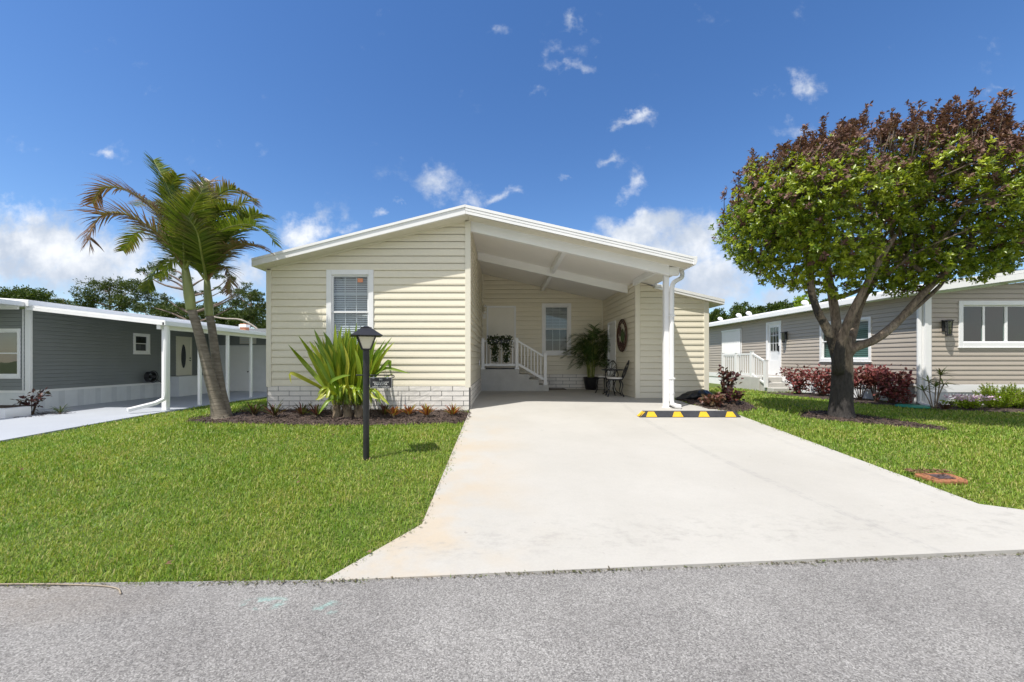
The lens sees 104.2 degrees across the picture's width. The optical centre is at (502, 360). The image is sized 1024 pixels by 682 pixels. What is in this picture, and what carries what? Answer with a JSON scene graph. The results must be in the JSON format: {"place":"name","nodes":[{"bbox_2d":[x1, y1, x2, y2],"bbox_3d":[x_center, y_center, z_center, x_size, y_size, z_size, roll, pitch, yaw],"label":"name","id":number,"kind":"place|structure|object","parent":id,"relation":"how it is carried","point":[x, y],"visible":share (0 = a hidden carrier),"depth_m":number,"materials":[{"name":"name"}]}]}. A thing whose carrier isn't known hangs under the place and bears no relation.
{"place":"outdoors","nodes":[
{"label":"outdoors","id":0,"kind":"place"},
{"bbox_2d":[0,391,266,442],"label":"neighbour driveway","id":1,"kind":"structure","parent":0,"point":[13,428],"depth_m":11.61,"materials":[{"name":"white concrete"}]},
{"bbox_2d":[170,375,207,396],"bbox_3d":[-14.402,1.149,18.184,0.716,0.868,1.783,0,0,0],"label":"step box","id":2,"kind":"object","parent":1,"relation":"on","point":[187,385],"visible":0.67,"depth_m":17.66,"materials":[{"name":"white plastic"}]},
{"bbox_2d":[0,554,1023,681],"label":"road","id":3,"kind":"structure","parent":0,"point":[946,619],"depth_m":2.07,"materials":[{"name":"grey asphalt"}]},
{"bbox_2d":[0,583,121,593],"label":"cord","id":4,"kind":"object","parent":3,"relation":"on","point":[120,592],"visible":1,"depth_m":2.45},
{"bbox_2d":[6,426,1023,588],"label":"edge litter","id":5,"kind":"object","parent":3,"relation":"on","point":[332,581],"visible":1,"depth_m":2.60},
{"bbox_2d":[0,383,1023,587],"bbox_3d":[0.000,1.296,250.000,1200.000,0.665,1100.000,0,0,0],"label":"ground","id":6,"kind":"structure","parent":0,"point":[263,515],"depth_m":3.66,"materials":[{"name":"plant"}]},
{"bbox_2d":[0,284,56,302],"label":"broadleaf tree","id":7,"kind":"object","parent":6,"relation":"on","point":[27,293],"visible":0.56,"depth_m":31.30,"materials":[{"name":"green plant"}]},
{"bbox_2d":[14,411,68,417],"bbox_3d":[-13.791,1.584,11.642,1.864,0.116,1.548,0,0,0],"label":"mulch bed","id":8,"kind":"object","parent":6,"relation":"on","point":[42,414],"visible":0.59,"depth_m":11.80,"materials":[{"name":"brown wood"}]},
{"bbox_2d":[0,405,30,417],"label":"planter box","id":9,"kind":"object","parent":8,"relation":"on","point":[8,411],"visible":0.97,"depth_m":11.09,"materials":[{"name":"white paint"}]},
{"bbox_2d":[12,388,50,413],"bbox_3d":[-13.732,1.179,11.651,0.964,0.817,0.662,0,0,14],"label":"croton shrub","id":10,"kind":"object","parent":8,"relation":"on","point":[36,401],"visible":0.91,"depth_m":11.59,"materials":[{"name":"red plant"}]},
{"bbox_2d":[51,404,69,413],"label":"grass tuft","id":11,"kind":"object","parent":8,"relation":"on","point":[60,410],"visible":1,"depth_m":11.74,"materials":[{"name":"green plant"}]},
{"bbox_2d":[49,298,74,304],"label":"broadleaf tree","id":12,"kind":"object","parent":6,"relation":"on","point":[62,300],"visible":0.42,"depth_m":33.37,"materials":[{"name":"green plant"}]},
{"bbox_2d":[68,274,162,313],"bbox_3d":[-29.424,-2.693,30.018,6.594,7.810,3.566,0,0,0],"label":"pine tree","id":13,"kind":"object","parent":6,"relation":"on","point":[91,298],"visible":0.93,"depth_m":29.77,"materials":[{"name":"green plant"}]},
{"bbox_2d":[0,298,266,411],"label":"grey house","id":14,"kind":"structure","parent":6,"relation":"on","point":[68,355],"depth_m":14.16,"materials":[{"name":"plastic"}]},
{"bbox_2d":[0,329,20,378],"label":"window","id":15,"kind":"structure","parent":14,"relation":"in","point":[10,339],"depth_m":12.77,"materials":[{"name":"white plastic"}]},
{"bbox_2d":[133,333,149,353],"bbox_3d":[-14.925,-0.665,16.327,0.350,0.850,0.777,0,0,0],"label":"window","id":16,"kind":"structure","parent":14,"relation":"in","point":[141,342],"depth_m":16.53,"materials":[{"name":"white plastic"}]},
{"bbox_2d":[144,371,161,382],"bbox_3d":[-14.610,0.761,16.900,0.280,0.651,1.224,0,0,0],"label":"hose reel","id":17,"kind":"object","parent":14,"relation":"attached to","point":[153,376],"visible":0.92,"depth_m":16.50,"materials":[{"name":"black plastic"}]},
{"bbox_2d":[176,336,191,375],"bbox_3d":[-14.800,-0.195,18.499,0.100,1.790,0.913,0,0,0],"label":"door","id":18,"kind":"structure","parent":14,"relation":"in","point":[183,344],"depth_m":18.49,"materials":[{"name":"white paint"}]},
{"bbox_2d":[230,346,248,390],"bbox_3d":[-13.290,0.426,20.160,1.060,2.253,0.080,0,0,0],"label":"door","id":19,"kind":"structure","parent":14,"relation":"in","point":[239,355],"depth_m":20.17,"materials":[{"name":"white paint"}]},
{"bbox_2d":[131,300,185,316],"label":"pine tree","id":20,"kind":"object","parent":6,"relation":"on","point":[142,309],"visible":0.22,"depth_m":37.21,"materials":[{"name":"green plant"}]},
{"bbox_2d":[67,153,281,418],"bbox_3d":[-6.219,-1.386,7.785,2.811,5.132,4.887,0,0,-37],"label":"palm tree","id":21,"kind":"object","parent":6,"relation":"on","point":[199,238],"visible":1,"depth_m":7.14,"materials":[{"name":"green plant"}]},
{"bbox_2d":[146,303,223,321],"bbox_3d":[-26.674,-1.852,34.000,7.637,6.140,5.333,0,0,0],"label":"pine tree","id":22,"kind":"object","parent":6,"relation":"on","point":[181,313],"visible":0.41,"depth_m":33.01,"materials":[{"name":"green plant"}]},
{"bbox_2d":[134,262,254,321],"bbox_3d":[-21.626,-2.839,28.210,8.232,8.120,2.090,0,0,0],"label":"pine tree","id":23,"kind":"object","parent":6,"relation":"on","point":[243,290],"visible":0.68,"depth_m":27.97,"materials":[{"name":"green plant"}]},
{"bbox_2d":[214,316,257,328],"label":"bare branch","id":24,"kind":"object","parent":23,"relation":"attached to","point":[252,325],"visible":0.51,"depth_m":26.95,"materials":[{"name":"brown wood"}]},
{"bbox_2d":[180,301,237,321],"bbox_3d":[-29.516,-2.442,39.849,7.916,7.314,4.810,0,0,0],"label":"pine tree","id":25,"kind":"object","parent":6,"relation":"on","point":[227,311],"visible":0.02,"depth_m":38.96,"materials":[{"name":"green plant"}]},
{"bbox_2d":[214,306,265,327],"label":"pine tree","id":26,"kind":"object","parent":6,"relation":"on","point":[231,314],"visible":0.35,"depth_m":34.85,"materials":[{"name":"green plant"}]},
{"bbox_2d":[221,289,265,328],"bbox_3d":[-18.558,-2.207,30.079,5.874,6.860,3.248,0,0,37],"label":"pine tree","id":27,"kind":"object","parent":6,"relation":"on","point":[251,311],"visible":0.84,"depth_m":29.27,"materials":[{"name":"green plant"}]},
{"bbox_2d":[182,407,470,424],"bbox_3d":[-3.156,1.022,7.416,5.187,0.218,1.386,0,0,0],"label":"mulch bed","id":28,"kind":"object","parent":6,"relation":"on","point":[289,416],"visible":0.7,"depth_m":7.17,"materials":[{"name":"brown wood"}]},
{"bbox_2d":[240,400,263,414],"bbox_3d":[-4.680,0.905,7.426,0.520,0.317,0.434,0,0,0],"label":"bromeliad","id":29,"kind":"object","parent":28,"relation":"on","point":[253,409],"visible":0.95,"depth_m":7.42,"materials":[{"name":"green plant"}]},
{"bbox_2d":[261,400,289,416],"bbox_3d":[-4.147,0.883,7.302,0.616,0.361,0.514,0,0,-34],"label":"bromeliad","id":30,"kind":"object","parent":28,"relation":"on","point":[275,411],"visible":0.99,"depth_m":7.26,"materials":[{"name":"green plant"}]},
{"bbox_2d":[290,402,312,414],"bbox_3d":[-3.701,0.917,7.409,0.432,0.293,0.438,0,0,-26],"label":"bromeliad","id":31,"kind":"object","parent":28,"relation":"on","point":[301,410],"visible":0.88,"depth_m":7.41,"materials":[{"name":"orange plant"}]},
{"bbox_2d":[304,402,327,416],"bbox_3d":[-3.377,0.908,7.261,0.478,0.310,0.502,0,0,18],"label":"bromeliad","id":32,"kind":"object","parent":28,"relation":"on","point":[315,410],"visible":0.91,"depth_m":7.27,"materials":[{"name":"green plant"}]},
{"bbox_2d":[289,323,409,417],"bbox_3d":[-2.751,0.198,7.274,2.091,1.794,1.149,0,0,0],"label":"strap leaf plant","id":33,"kind":"object","parent":28,"relation":"on","point":[338,364],"visible":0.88,"depth_m":7.17,"materials":[{"name":"green plant"}]},
{"bbox_2d":[376,403,391,414],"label":"bromeliad","id":34,"kind":"object","parent":28,"relation":"on","point":[383,410],"visible":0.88,"depth_m":7.42,"materials":[{"name":"red plant"}]},
{"bbox_2d":[385,405,403,416],"bbox_3d":[-2.024,0.941,7.290,0.360,0.244,0.356,0,0,-41],"label":"bromeliad","id":35,"kind":"object","parent":28,"relation":"on","point":[393,411],"visible":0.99,"depth_m":7.27,"materials":[{"name":"orange plant"}]},
{"bbox_2d":[398,404,416,414],"bbox_3d":[-1.747,0.939,7.446,0.411,0.248,0.436,0,0,43],"label":"bromeliad","id":36,"kind":"object","parent":28,"relation":"on","point":[408,410],"visible":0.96,"depth_m":7.42,"materials":[{"name":"orange plant"}]},
{"bbox_2d":[415,403,438,416],"bbox_3d":[-1.420,0.923,7.268,0.424,0.281,0.359,0,0,17],"label":"bromeliad","id":37,"kind":"object","parent":28,"relation":"on","point":[427,410],"visible":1,"depth_m":7.27,"materials":[{"name":"orange plant"}]},
{"bbox_2d":[443,404,461,414],"bbox_3d":[-0.932,0.930,7.465,0.428,0.267,0.380,0,0,26],"label":"bromeliad","id":38,"kind":"object","parent":28,"relation":"on","point":[453,411],"visible":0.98,"depth_m":7.42,"materials":[{"name":"orange plant"}]},
{"bbox_2d":[350,326,394,459],"bbox_3d":[-1.638,0.410,5.012,0.516,1.672,0.370,0,0,-22],"label":"lamp post","id":39,"kind":"object","parent":6,"relation":"on","point":[365,336],"visible":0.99,"depth_m":4.95,"materials":[{"name":"black metal"}]},
{"bbox_2d":[370,376,391,387],"bbox_3d":[-1.519,0.269,4.985,0.282,0.164,0.018,0,0,0],"label":"name sign","id":40,"kind":"object","parent":39,"relation":"hanging from","point":[380,382],"visible":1,"depth_m":4.98,"materials":[{"name":"black metal"}]},
{"bbox_2d":[251,204,724,410],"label":"house","id":41,"kind":"structure","parent":6,"relation":"on","point":[437,296],"depth_m":8.07,"materials":[{"name":"beige plastic"}]},
{"bbox_2d":[326,270,373,353],"bbox_3d":[-3.081,-0.964,8.195,0.982,1.727,0.350,0,0,0],"label":"window","id":42,"kind":"structure","parent":41,"relation":"in","point":[349,302],"depth_m":8.15,"materials":[{"name":"white plastic"}]},
{"bbox_2d":[486,306,515,368],"bbox_3d":[-0.037,-0.752,13.032,0.965,2.055,0.095,0,0,0],"label":"door","id":43,"kind":"structure","parent":41,"relation":"in","point":[500,320],"depth_m":13.04,"materials":[{"name":"white plastic"}]},
{"bbox_2d":[542,303,570,354],"bbox_3d":[1.767,-1.008,13.155,0.985,1.705,0.350,0,0,0],"label":"window","id":44,"kind":"structure","parent":41,"relation":"in","point":[556,317],"depth_m":13.12,"materials":[{"name":"white plastic"}]},
{"bbox_2d":[607,320,615,390],"bbox_3d":[3.300,-0.113,11.975,0.100,2.095,0.850,0,0,0],"label":"door","id":45,"kind":"structure","parent":41,"relation":"in","point":[611,328],"depth_m":12.08,"materials":[{"name":"white plastic"}]},
{"bbox_2d":[617,319,626,351],"bbox_3d":[3.240,-0.670,10.810,0.034,0.889,0.889,0,0,0],"label":"wall plaque","id":46,"kind":"object","parent":41,"relation":"attached to","point":[621,347],"depth_m":10.78,"materials":[{"name":"brown metal"}]},
{"bbox_2d":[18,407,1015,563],"bbox_3d":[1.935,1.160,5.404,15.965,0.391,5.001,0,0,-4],"label":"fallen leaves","id":47,"kind":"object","parent":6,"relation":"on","point":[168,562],"visible":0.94,"depth_m":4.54,"materials":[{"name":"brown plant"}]},
{"bbox_2d":[674,397,757,411],"bbox_3d":[4.790,0.954,8.842,1.484,0.192,1.946,0,0,0],"label":"mulch bed","id":48,"kind":"object","parent":6,"relation":"on","point":[743,406],"visible":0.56,"depth_m":8.41,"materials":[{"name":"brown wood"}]},
{"bbox_2d":[675,389,711,399],"bbox_3d":[4.616,0.818,9.416,1.072,0.274,0.424,0,0,0],"label":"plastic bag","id":49,"kind":"object","parent":48,"relation":"on","point":[694,394],"visible":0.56,"depth_m":9.31,"materials":[{"name":"black plastic"}]},
{"bbox_2d":[698,392,725,406],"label":"copperleaf shrub","id":50,"kind":"object","parent":48,"relation":"on","point":[717,398],"visible":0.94,"depth_m":8.29,"materials":[{"name":"red plant"}]},
{"bbox_2d":[717,364,743,401],"bbox_3d":[5.061,0.534,8.851,0.511,0.881,0.442,0,0,0],"label":"copperleaf shrub","id":51,"kind":"object","parent":48,"relation":"on","point":[728,374],"visible":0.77,"depth_m":8.86,"materials":[{"name":"red plant"}]},
{"bbox_2d":[720,386,745,403],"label":"copperleaf shrub","id":52,"kind":"object","parent":48,"relation":"on","point":[729,395],"visible":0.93,"depth_m":8.58,"materials":[{"name":"red plant"}]},
{"bbox_2d":[709,308,729,327],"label":"green tree","id":53,"kind":"object","parent":6,"relation":"on","point":[715,314],"visible":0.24,"depth_m":33.22,"materials":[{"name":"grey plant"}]},
{"bbox_2d":[727,301,758,318],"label":"green tree","id":54,"kind":"object","parent":6,"relation":"on","point":[741,309],"visible":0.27,"depth_m":33.51,"materials":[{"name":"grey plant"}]},
{"bbox_2d":[721,351,793,392],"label":"porch steps","id":55,"kind":"structure","parent":6,"relation":"on","point":[753,381],"depth_m":15.38,"materials":[{"name":"paint"}]},
{"bbox_2d":[748,305,772,333],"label":"green tree","id":56,"kind":"object","parent":6,"relation":"on","point":[759,308],"visible":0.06,"depth_m":33.71,"materials":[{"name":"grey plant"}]},
{"bbox_2d":[763,298,794,333],"bbox_3d":[23.514,-1.978,33.971,2.925,6.385,4.645,0,0,42],"label":"green tree","id":57,"kind":"object","parent":6,"relation":"on","point":[780,305],"visible":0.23,"depth_m":33.12,"materials":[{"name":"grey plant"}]},
{"bbox_2d":[792,294,818,307],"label":"green tree","id":58,"kind":"object","parent":6,"relation":"on","point":[797,303],"visible":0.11,"depth_m":34.12,"materials":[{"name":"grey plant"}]},
{"bbox_2d":[708,86,1023,418],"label":"shade tree","id":59,"kind":"object","parent":6,"relation":"on","point":[803,205],"visible":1,"depth_m":6.66,"materials":[{"name":"green plant"}]},
{"bbox_2d":[709,270,1023,406],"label":"taupe house","id":60,"kind":"structure","parent":6,"relation":"on","point":[970,335],"depth_m":9.96,"materials":[{"name":"beige plastic"}]},
{"bbox_2d":[766,320,781,375],"bbox_3d":[10.625,-0.450,15.461,0.250,2.100,0.855,0,0,0],"label":"door","id":61,"kind":"structure","parent":60,"relation":"in","point":[774,357],"depth_m":15.56,"materials":[{"name":"white plastic"}]},
{"bbox_2d":[819,316,871,361],"bbox_3d":[10.550,-0.595,12.291,0.100,1.310,1.870,0,0,0],"label":"window","id":62,"kind":"structure","parent":60,"relation":"in","point":[864,332],"depth_m":11.75,"materials":[{"name":"white plastic"}]},
{"bbox_2d":[957,301,1023,347],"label":"window","id":63,"kind":"structure","parent":60,"relation":"in","point":[981,324],"depth_m":9.95,"materials":[{"name":"white plastic"}]},
{"bbox_2d":[798,407,953,430],"bbox_3d":[6.615,1.046,7.251,2.055,0.222,1.054,0,0,34],"label":"mulch bed","id":64,"kind":"object","parent":6,"relation":"on","point":[822,415],"visible":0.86,"depth_m":7.07,"materials":[{"name":"brown wood"}]},
{"bbox_2d":[762,391,1023,412],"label":"mulch bed","id":65,"kind":"object","parent":6,"relation":"on","point":[882,402],"visible":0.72,"depth_m":10.24,"materials":[{"name":"brown wood"}]},
{"bbox_2d":[776,364,816,393],"bbox_3d":[9.887,0.682,13.405,1.054,1.098,1.293,0,0,0],"label":"red shrub","id":66,"kind":"object","parent":65,"relation":"on","point":[797,381],"visible":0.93,"depth_m":13.24,"materials":[{"name":"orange plant"}]},
{"bbox_2d":[802,364,830,395],"bbox_3d":[10.009,0.635,12.530,1.091,1.060,0.957,0,0,19],"label":"red shrub","id":67,"kind":"object","parent":65,"relation":"on","point":[822,380],"visible":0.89,"depth_m":12.45,"materials":[{"name":"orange plant"}]},
{"bbox_2d":[854,364,876,399],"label":"red shrub","id":68,"kind":"object","parent":65,"relation":"on","point":[856,385],"visible":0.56,"depth_m":11.11,"materials":[{"name":"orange plant"}]},
{"bbox_2d":[857,363,897,401],"bbox_3d":[10.052,0.619,10.628,0.775,1.089,0.813,0,0,0],"label":"red shrub","id":69,"kind":"object","parent":65,"relation":"on","point":[867,381],"visible":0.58,"depth_m":10.69,"materials":[{"name":"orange plant"}]},
{"bbox_2d":[871,365,914,402],"bbox_3d":[10.094,0.630,10.296,1.017,1.069,1.095,0,0,44],"label":"red shrub","id":70,"kind":"object","parent":65,"relation":"on","point":[904,382],"visible":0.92,"depth_m":10.23,"materials":[{"name":"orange plant"}]},
{"bbox_2d":[891,391,916,403],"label":"red shrub","id":71,"kind":"object","parent":65,"relation":"on","point":[905,399],"visible":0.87,"depth_m":9.88,"materials":[{"name":"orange plant"}]},
{"bbox_2d":[895,404,930,408],"bbox_3d":[9.899,1.107,9.600,0.640,0.055,0.640,0,0,0],"label":"valve lid","id":72,"kind":"object","parent":65,"relation":"on","point":[916,406],"visible":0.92,"depth_m":9.51,"materials":[{"name":"green plastic"}]},
{"bbox_2d":[913,368,957,408],"bbox_3d":[10.115,0.654,9.308,1.039,1.021,0.644,0,0,0],"label":"dracaena","id":73,"kind":"object","parent":65,"relation":"on","point":[940,373],"visible":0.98,"depth_m":9.29,"materials":[{"name":"green plant"}]},
{"bbox_2d":[939,394,1000,408],"bbox_3d":[10.839,0.972,9.265,0.887,0.392,0.653,0,0,0],"label":"flower bush","id":74,"kind":"object","parent":65,"relation":"on","point":[971,402],"visible":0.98,"depth_m":9.17,"materials":[{"name":"purple plant"}]},
{"bbox_2d":[972,382,1023,407],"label":"foxtail fern","id":75,"kind":"object","parent":65,"relation":"on","point":[1004,401],"visible":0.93,"depth_m":9.17,"materials":[{"name":"green plant"}]},
{"bbox_2d":[997,382,1023,408],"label":"foxtail fern","id":76,"kind":"object","parent":65,"relation":"on","point":[1012,392],"visible":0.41,"depth_m":9.20,"materials":[{"name":"green plant"}]},
{"bbox_2d":[914,473,967,484],"bbox_3d":[4.729,1.273,4.280,0.398,0.062,0.260,0,0,0],"label":"utility cover","id":77,"kind":"object","parent":6,"relation":"on","point":[942,478],"visible":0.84,"depth_m":4.22,"materials":[{"name":"metal"}]},
{"bbox_2d":[904,467,978,479],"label":"dry clippings","id":78,"kind":"object","parent":77,"relation":"on","point":[926,470],"visible":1,"depth_m":4.41,"materials":[{"name":"brown plant"}]},
{"bbox_2d":[932,401,954,409],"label":"bromeliad","id":79,"kind":"object","parent":6,"relation":"on","point":[945,406],"visible":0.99,"depth_m":8.93,"materials":[{"name":"purple plant"}]},
{"bbox_2d":[977,263,1021,285],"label":"green tree","id":80,"kind":"object","parent":6,"relation":"on","point":[1013,266],"visible":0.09,"depth_m":20.81,"materials":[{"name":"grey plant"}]},
{"bbox_2d":[0,0,1023,328],"label":"sky","id":81,"kind":"structure","parent":0,"point":[626,120],"materials":[{"name":"blue"}]},
{"bbox_2d":[322,389,1023,581],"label":"driveway","id":82,"kind":"structure","parent":0,"point":[568,480],"depth_m":3.65,"materials":[{"name":"concrete"}]},
{"bbox_2d":[481,338,548,390],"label":"entry steps","id":83,"kind":"structure","parent":82,"relation":"on","point":[502,379],"depth_m":12.02,"materials":[{"name":"paint"}]},
{"bbox_2d":[487,334,513,362],"bbox_3d":[-0.065,-0.348,11.952,0.814,0.892,0.408,0,0,0],"label":"flower box","id":84,"kind":"object","parent":83,"relation":"hanging from","point":[503,340],"visible":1,"depth_m":11.91,"materials":[{"name":"green plant"}]},
{"bbox_2d":[549,388,565,389],"bbox_3d":[1.735,0.921,12.765,0.570,0.016,0.430,0,0,0],"label":"door mat","id":85,"kind":"object","parent":82,"relation":"on","point":[557,389],"depth_m":12.55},
{"bbox_2d":[561,323,610,389],"bbox_3d":[2.666,-0.130,12.487,1.748,2.118,1.174,0,0,0],"label":"potted palm","id":86,"kind":"object","parent":82,"relation":"on","point":[590,349],"visible":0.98,"depth_m":12.41,"materials":[{"name":"green plant"}]},
{"bbox_2d":[595,360,616,392],"bbox_3d":[2.940,0.461,11.207,0.582,0.928,0.412,0,0,-38],"label":"patio chair","id":87,"kind":"object","parent":82,"relation":"on","point":[603,377],"visible":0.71,"depth_m":11.18,"materials":[{"name":"black metal"}]},
{"bbox_2d":[601,369,623,394],"bbox_3d":[2.960,0.586,10.700,0.590,0.684,0.587,0,0,0],"label":"bistro table","id":88,"kind":"object","parent":82,"relation":"on","point":[614,370],"visible":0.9,"depth_m":10.58,"materials":[{"name":"black metal"}]},
{"bbox_2d":[605,360,628,396],"bbox_3d":[2.955,0.461,10.211,0.582,0.928,0.412,0,0,7],"label":"patio chair","id":89,"kind":"object","parent":82,"relation":"on","point":[609,379],"visible":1,"depth_m":10.08,"materials":[{"name":"black metal"}]},
{"bbox_2d":[637,411,740,416],"bbox_3d":[3.439,0.991,7.368,1.864,0.105,0.169,0,0,0],"label":"parking stop","id":90,"kind":"object","parent":82,"relation":"on","point":[687,414],"visible":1,"depth_m":7.30,"materials":[{"name":"black rubber"}]}
]}

